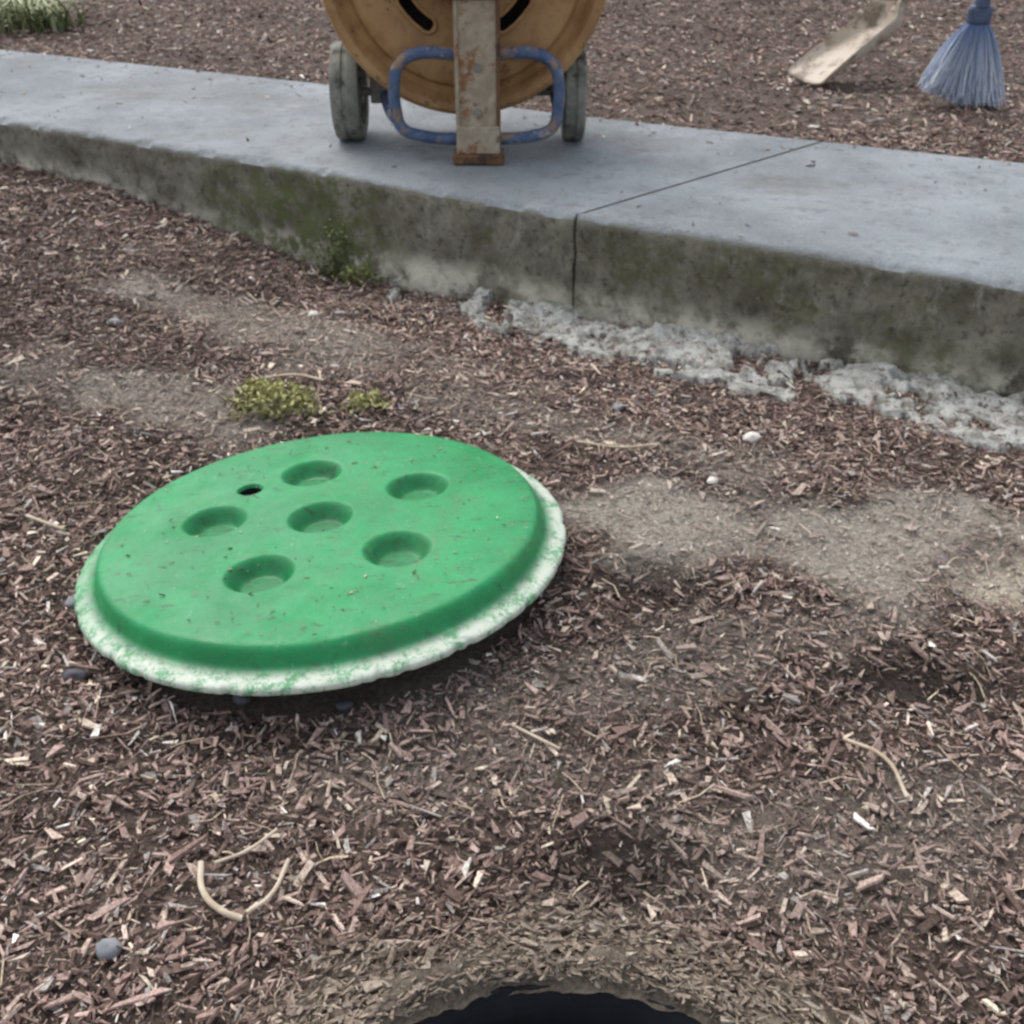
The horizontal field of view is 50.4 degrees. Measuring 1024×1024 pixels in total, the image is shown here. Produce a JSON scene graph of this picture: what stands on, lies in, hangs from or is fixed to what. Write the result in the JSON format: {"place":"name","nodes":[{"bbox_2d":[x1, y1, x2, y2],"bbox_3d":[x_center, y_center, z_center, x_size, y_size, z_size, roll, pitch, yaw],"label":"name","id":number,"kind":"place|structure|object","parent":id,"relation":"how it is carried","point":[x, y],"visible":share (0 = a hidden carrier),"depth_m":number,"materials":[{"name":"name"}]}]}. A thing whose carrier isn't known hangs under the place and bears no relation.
{"place":"outdoors","nodes":[
{"label":"outdoors","id":0,"kind":"place"},
{"bbox_2d":[0,0,1023,1023],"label":"ground","id":1,"kind":"structure","parent":0,"point":[375,696],"depth_m":1.50,"materials":[{"name":"brown wood"}]},
{"bbox_2d":[0,0,121,35],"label":"grass clump","id":2,"kind":"object","parent":1,"relation":"on","point":[42,17],"visible":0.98,"depth_m":4.60,"materials":[{"name":"green plant"}]},
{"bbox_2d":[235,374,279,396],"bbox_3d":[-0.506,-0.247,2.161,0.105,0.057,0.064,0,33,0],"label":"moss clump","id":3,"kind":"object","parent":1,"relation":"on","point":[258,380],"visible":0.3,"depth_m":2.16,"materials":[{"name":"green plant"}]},
{"bbox_2d":[224,378,334,423],"bbox_3d":[-0.452,-0.223,2.105,0.231,0.076,0.133,0,33,0],"label":"moss clump","id":4,"kind":"object","parent":1,"relation":"on","point":[282,394],"visible":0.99,"depth_m":2.09,"materials":[{"name":"green plant"}]},
{"bbox_2d":[74,431,565,695],"bbox_3d":[-0.292,0.030,1.682,0.748,0.057,0.748,-3,28,2],"label":"septic tank lid","id":5,"kind":"object","parent":1,"relation":"on","point":[304,565],"visible":1,"depth_m":1.56,"materials":[{"name":"green plastic"}]},
{"bbox_2d":[301,219,353,276],"bbox_3d":[-0.441,-0.706,2.926,0.277,0.166,0.038,0,33,0],"label":"moss clump","id":6,"kind":"object","parent":1,"relation":"on","point":[336,265],"visible":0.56,"depth_m":2.93,"materials":[{"name":"green plant"}]},
{"bbox_2d":[330,262,389,285],"bbox_3d":[-0.402,-0.644,2.914,0.173,0.055,0.092,0,33,0],"label":"moss clump","id":7,"kind":"object","parent":1,"relation":"on","point":[351,271],"visible":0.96,"depth_m":2.90,"materials":[{"name":"green plant"}]},
{"bbox_2d":[338,387,398,414],"bbox_3d":[-0.281,-0.218,2.125,0.120,0.050,0.084,0,33,0],"label":"moss clump","id":8,"kind":"object","parent":1,"relation":"on","point":[377,401],"visible":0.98,"depth_m":2.11,"materials":[{"name":"green plant"}]},
{"bbox_2d":[61,311,760,960],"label":"pebbles","id":9,"kind":"object","parent":1,"relation":"on","point":[107,949],"visible":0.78,"depth_m":1.44,"materials":[{"name":"stone"}]},
{"bbox_2d":[25,373,908,921],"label":"twigs","id":10,"kind":"object","parent":1,"relation":"on","point":[217,907],"visible":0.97,"depth_m":1.25,"materials":[{"name":"wood"}]},
{"bbox_2d":[0,119,1023,1023],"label":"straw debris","id":11,"kind":"object","parent":1,"relation":"on","point":[494,653],"visible":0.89,"depth_m":1.44,"materials":[{"name":"brown wood"}]},
{"bbox_2d":[0,50,1023,397],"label":"concrete walkway","id":12,"kind":"structure","parent":1,"relation":"on","point":[796,270],"depth_m":2.75,"materials":[{"name":"grey concrete"}]},
{"bbox_2d":[322,0,605,164],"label":"drain cleaning machine","id":13,"kind":"object","parent":12,"relation":"on","point":[476,67],"visible":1,"depth_m":2.85,"materials":[{"name":"metal"}]},
{"bbox_2d":[413,984,700,1023],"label":"hole","id":14,"kind":"object","parent":1,"relation":"on","point":[500,1005],"visible":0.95,"depth_m":1.12,"materials":[{"name":"black"}]},
{"bbox_2d":[387,278,1023,454],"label":"mortar spill","id":15,"kind":"object","parent":1,"relation":"on","point":[714,349],"visible":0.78,"depth_m":2.37,"materials":[{"name":"grey concrete"}]},
{"bbox_2d":[787,0,908,84],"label":"dustpan","id":16,"kind":"object","parent":1,"relation":"on","point":[875,24],"visible":1,"depth_m":3.73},
{"bbox_2d":[917,0,1005,107],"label":"broom","id":17,"kind":"object","parent":1,"relation":"on","point":[965,67],"visible":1,"depth_m":3.36,"materials":[{"name":"blue plastic"}]}
]}

